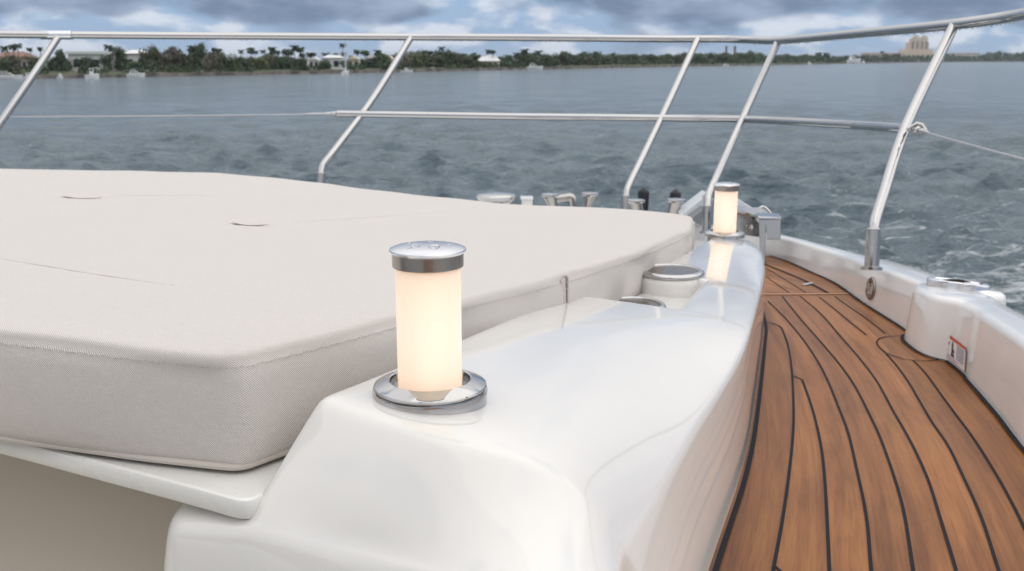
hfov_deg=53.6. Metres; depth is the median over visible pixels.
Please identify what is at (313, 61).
house
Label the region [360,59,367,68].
shade tree
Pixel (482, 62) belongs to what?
shade tree
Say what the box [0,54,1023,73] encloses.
shore undergrowth
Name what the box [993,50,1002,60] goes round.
shade tree
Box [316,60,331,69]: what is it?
shade tree
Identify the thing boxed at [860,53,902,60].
house
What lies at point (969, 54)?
house
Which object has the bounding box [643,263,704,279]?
cup holder
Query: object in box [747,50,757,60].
shade tree
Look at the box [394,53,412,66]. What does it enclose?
shade tree
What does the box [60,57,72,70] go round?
shade tree
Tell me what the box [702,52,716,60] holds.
shade tree
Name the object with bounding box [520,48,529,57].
palm tree
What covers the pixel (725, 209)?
deck lamp
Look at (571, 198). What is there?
chain stopper
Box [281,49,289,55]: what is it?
palm tree
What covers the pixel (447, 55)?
shade tree
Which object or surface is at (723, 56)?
shade tree
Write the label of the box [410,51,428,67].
shade tree
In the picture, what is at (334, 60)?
house
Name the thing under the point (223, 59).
shade tree
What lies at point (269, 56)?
shade tree
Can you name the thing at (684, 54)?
shade tree
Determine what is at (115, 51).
palm tree
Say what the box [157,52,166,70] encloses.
shade tree
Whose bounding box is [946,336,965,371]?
warning sticker
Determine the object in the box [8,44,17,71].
palm tree
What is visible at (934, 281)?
fairlead plate
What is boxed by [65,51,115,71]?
house
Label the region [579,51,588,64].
shade tree
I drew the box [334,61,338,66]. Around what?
window
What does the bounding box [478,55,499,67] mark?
house
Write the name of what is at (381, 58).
shade tree
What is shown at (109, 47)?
palm tree
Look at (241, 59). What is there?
shade tree
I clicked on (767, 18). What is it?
sky
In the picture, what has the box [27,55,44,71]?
shade tree
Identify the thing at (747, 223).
bow roller
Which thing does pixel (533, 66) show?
motor boat
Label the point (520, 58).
shade tree
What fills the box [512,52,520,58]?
palm tree
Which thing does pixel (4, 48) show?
palm tree
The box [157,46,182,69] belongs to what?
shade tree
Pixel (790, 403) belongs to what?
motor yacht
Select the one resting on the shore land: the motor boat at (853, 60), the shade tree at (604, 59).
the shade tree at (604, 59)
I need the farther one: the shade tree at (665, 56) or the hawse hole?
the shade tree at (665, 56)
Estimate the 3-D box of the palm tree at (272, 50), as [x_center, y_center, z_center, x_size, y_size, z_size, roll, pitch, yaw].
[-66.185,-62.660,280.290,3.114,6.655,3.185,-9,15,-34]
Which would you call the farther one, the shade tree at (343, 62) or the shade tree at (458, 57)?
the shade tree at (458, 57)
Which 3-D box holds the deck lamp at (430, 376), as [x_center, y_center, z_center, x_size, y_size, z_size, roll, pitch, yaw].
[-0.089,0.048,1.095,0.126,0.192,0.126,0,13,0]
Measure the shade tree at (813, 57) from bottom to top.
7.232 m
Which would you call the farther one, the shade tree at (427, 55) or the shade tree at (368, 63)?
the shade tree at (427, 55)
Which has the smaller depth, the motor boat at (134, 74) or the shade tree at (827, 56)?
the motor boat at (134, 74)
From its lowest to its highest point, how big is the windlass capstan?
0.167 m
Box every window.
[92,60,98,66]
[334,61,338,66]
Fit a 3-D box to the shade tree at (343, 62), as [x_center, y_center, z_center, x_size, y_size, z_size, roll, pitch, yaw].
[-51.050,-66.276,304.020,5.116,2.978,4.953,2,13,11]
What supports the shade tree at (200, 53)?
on the shore land
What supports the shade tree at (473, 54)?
on the shore land
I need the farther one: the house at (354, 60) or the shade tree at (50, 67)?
the house at (354, 60)
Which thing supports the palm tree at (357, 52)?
on the shore land
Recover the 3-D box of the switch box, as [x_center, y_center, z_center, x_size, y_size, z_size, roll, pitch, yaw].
[0.065,-0.315,4.463,0.056,0.155,0.056,0,13,0]
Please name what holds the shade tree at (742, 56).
on the shore land
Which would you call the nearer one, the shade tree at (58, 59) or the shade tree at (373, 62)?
the shade tree at (58, 59)
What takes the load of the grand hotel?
on the shore land
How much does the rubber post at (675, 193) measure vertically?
0.207 m
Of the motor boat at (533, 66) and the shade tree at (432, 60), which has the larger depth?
the motor boat at (533, 66)
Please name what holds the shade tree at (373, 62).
on the shore land
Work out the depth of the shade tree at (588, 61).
471.41 m
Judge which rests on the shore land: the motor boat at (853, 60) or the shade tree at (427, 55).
the shade tree at (427, 55)
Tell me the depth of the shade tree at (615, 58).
522.40 m
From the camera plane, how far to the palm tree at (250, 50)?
273.18 m
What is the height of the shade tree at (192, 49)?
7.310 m
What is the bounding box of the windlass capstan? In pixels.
[476,192,515,203]
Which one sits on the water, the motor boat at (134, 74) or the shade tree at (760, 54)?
the motor boat at (134, 74)
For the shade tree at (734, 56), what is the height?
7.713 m
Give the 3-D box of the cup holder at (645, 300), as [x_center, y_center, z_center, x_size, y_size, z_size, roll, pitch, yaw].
[0.241,0.081,2.024,0.132,0.097,0.132,0,13,0]
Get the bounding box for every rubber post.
[638,188,648,210]
[670,189,680,207]
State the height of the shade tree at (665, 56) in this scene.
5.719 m
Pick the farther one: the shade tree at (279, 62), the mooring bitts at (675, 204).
the shade tree at (279, 62)
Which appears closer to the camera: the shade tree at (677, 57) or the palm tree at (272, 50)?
the palm tree at (272, 50)
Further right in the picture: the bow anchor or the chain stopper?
the bow anchor
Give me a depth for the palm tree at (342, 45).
309.17 m
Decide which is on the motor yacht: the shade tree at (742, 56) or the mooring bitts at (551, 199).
the mooring bitts at (551, 199)
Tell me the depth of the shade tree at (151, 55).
242.90 m
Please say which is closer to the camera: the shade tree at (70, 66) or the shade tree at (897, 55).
the shade tree at (70, 66)
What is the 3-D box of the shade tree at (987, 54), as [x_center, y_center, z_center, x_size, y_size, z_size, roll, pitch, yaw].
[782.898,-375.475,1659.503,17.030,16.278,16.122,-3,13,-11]
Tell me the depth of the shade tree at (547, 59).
426.68 m
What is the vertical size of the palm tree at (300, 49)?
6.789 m
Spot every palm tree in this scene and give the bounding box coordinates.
[0,46,8,58]
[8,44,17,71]
[16,43,22,68]
[103,44,112,50]
[112,49,121,70]
[245,47,254,56]
[267,47,277,69]
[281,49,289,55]
[286,50,294,69]
[289,45,298,57]
[298,47,304,52]
[305,52,316,57]
[339,43,345,56]
[353,49,359,56]
[360,50,367,60]
[372,50,381,55]
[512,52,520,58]
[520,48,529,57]
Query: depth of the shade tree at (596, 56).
485.37 m
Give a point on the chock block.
(769, 226)
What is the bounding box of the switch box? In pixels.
[520,196,532,204]
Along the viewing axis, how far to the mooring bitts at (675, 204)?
4.30 m
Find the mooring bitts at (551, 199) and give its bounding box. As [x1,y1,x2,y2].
[541,192,598,206]
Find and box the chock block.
[756,213,780,262]
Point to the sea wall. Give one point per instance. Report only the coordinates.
(222, 73)
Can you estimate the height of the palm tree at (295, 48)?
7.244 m
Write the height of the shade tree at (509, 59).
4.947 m
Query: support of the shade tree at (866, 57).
on the shore land
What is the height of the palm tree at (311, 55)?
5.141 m
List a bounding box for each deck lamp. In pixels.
[372,240,487,414]
[704,182,744,241]
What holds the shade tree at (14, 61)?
on the shore land
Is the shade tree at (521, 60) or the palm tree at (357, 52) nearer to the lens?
the palm tree at (357, 52)
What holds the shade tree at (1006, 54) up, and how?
on the shore land
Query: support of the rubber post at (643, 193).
on the motor yacht
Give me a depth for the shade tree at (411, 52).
345.56 m
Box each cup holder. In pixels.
[619,296,666,307]
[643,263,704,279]
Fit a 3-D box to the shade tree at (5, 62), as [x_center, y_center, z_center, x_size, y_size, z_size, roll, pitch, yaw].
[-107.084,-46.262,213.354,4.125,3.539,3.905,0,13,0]
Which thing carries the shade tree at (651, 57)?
on the shore land
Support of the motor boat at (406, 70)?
on the water
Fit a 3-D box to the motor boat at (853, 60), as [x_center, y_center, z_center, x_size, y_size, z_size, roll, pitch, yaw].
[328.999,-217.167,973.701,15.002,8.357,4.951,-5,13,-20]
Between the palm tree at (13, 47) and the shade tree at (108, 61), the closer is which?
the palm tree at (13, 47)
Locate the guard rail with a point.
(908, 126)
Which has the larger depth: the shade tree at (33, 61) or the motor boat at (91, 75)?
the shade tree at (33, 61)
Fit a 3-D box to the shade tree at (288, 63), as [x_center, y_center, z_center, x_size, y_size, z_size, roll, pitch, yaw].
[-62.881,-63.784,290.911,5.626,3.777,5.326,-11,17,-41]
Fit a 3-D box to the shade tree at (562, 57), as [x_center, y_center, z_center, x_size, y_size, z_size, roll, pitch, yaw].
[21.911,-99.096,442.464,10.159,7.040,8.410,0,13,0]
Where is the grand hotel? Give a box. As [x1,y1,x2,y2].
[898,35,943,60]
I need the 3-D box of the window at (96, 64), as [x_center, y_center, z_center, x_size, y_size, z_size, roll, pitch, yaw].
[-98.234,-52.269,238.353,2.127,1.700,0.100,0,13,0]
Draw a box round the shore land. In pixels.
[10,61,943,74]
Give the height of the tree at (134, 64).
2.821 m
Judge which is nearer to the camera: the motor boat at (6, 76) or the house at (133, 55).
the motor boat at (6, 76)
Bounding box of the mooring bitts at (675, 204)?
[626,198,685,213]
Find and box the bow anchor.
[678,190,751,224]
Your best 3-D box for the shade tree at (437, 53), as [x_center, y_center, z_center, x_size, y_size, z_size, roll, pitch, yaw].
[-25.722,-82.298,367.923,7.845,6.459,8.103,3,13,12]
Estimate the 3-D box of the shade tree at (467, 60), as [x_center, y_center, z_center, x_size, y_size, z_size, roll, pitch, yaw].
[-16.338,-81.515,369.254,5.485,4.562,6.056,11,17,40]
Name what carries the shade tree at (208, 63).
on the shore land
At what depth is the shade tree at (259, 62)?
273.89 m
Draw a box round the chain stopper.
[556,193,577,206]
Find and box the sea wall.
[13,61,1023,78]
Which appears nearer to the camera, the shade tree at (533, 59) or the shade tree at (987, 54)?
the shade tree at (533, 59)
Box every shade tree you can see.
[0,57,11,72]
[2,53,21,70]
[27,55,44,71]
[46,55,56,71]
[52,47,68,72]
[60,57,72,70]
[73,56,95,70]
[98,54,113,70]
[114,46,127,70]
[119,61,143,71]
[138,44,160,70]
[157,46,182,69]
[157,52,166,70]
[176,51,193,69]
[186,43,200,68]
[193,42,207,69]
[200,53,218,71]
[206,51,225,69]
[210,51,237,69]
[235,55,250,69]
[249,55,269,69]
[263,53,276,66]
[270,56,285,69]
[281,55,292,68]
[283,57,298,68]
[293,58,307,68]
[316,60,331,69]
[339,60,350,68]
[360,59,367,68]
[365,59,371,67]
[368,57,377,67]
[375,51,391,68]
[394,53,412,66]
[405,51,419,67]
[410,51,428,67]
[418,49,436,66]
[424,55,444,66]
[434,50,445,66]
[439,48,455,66]
[452,53,473,65]
[460,56,475,66]
[469,52,478,62]
[474,61,490,66]
[504,56,514,64]
[515,52,526,64]
[518,52,536,65]
[524,53,541,65]
[540,54,555,65]
[551,51,573,65]
[571,53,583,64]
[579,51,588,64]
[582,56,595,65]
[585,50,602,63]
[600,55,613,64]
[608,52,621,63]
[622,53,638,63]
[641,54,659,64]
[654,54,667,62]
[667,54,683,63]
[678,51,687,61]
[693,52,708,63]
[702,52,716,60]
[714,53,732,62]
[721,52,737,59]
[739,51,752,62]
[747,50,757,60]
[756,52,765,61]
[785,55,797,61]
[806,55,818,61]
[822,53,831,62]
[859,55,868,61]
[881,53,891,60]
[891,53,901,60]
[985,52,993,57]
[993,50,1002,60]
[1002,52,1013,58]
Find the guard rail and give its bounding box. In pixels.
[0,8,1023,270]
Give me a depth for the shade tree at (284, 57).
294.77 m
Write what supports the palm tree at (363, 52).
on the shore land
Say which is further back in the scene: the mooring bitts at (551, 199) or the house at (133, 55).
the house at (133, 55)
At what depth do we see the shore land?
309.89 m
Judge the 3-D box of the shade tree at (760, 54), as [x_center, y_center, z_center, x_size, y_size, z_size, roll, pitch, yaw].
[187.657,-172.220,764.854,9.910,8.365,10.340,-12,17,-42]
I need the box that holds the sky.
[0,0,1023,59]
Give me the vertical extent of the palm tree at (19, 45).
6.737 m
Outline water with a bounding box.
[0,60,1023,314]
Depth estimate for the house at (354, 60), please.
311.15 m
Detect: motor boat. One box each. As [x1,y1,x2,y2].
[0,71,22,79]
[85,68,98,78]
[126,69,144,76]
[400,67,412,71]
[526,63,542,69]
[846,55,860,63]
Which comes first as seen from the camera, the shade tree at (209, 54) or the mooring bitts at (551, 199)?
the mooring bitts at (551, 199)
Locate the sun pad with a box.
[0,169,694,470]
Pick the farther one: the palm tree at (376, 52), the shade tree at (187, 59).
the palm tree at (376, 52)
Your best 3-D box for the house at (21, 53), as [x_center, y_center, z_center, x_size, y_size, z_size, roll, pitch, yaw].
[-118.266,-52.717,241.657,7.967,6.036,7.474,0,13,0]
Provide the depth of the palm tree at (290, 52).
285.05 m
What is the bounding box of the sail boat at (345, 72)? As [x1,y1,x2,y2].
[341,44,348,75]
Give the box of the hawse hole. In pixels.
[866,277,875,299]
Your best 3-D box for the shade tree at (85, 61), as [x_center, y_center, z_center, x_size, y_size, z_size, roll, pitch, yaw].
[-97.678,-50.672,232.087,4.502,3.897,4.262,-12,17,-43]
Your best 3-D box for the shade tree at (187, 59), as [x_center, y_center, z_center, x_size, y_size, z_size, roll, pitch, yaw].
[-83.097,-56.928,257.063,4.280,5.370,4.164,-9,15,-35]
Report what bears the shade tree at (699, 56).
on the shore land
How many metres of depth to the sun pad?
1.45 m
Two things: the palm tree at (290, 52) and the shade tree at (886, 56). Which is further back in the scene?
the shade tree at (886, 56)
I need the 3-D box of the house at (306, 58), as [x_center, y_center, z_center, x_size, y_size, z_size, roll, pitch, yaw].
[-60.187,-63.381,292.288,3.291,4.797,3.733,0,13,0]
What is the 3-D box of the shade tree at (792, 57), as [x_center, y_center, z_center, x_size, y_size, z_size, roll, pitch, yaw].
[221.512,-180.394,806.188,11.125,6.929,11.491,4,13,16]
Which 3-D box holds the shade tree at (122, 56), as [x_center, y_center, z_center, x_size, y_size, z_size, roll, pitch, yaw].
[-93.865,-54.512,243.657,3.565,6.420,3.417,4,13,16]
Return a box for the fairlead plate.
[926,276,990,290]
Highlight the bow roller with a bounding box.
[736,204,771,236]
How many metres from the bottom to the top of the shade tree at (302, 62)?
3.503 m
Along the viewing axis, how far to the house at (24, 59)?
237.03 m
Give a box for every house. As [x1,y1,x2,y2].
[0,51,37,70]
[20,55,35,70]
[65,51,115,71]
[123,50,156,70]
[296,57,309,69]
[309,57,319,68]
[321,55,343,68]
[347,56,360,66]
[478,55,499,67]
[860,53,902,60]
[948,52,980,59]
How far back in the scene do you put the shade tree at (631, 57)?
525.62 m
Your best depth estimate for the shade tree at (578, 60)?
457.46 m
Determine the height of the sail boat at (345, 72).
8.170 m
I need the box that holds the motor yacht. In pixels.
[0,223,1023,570]

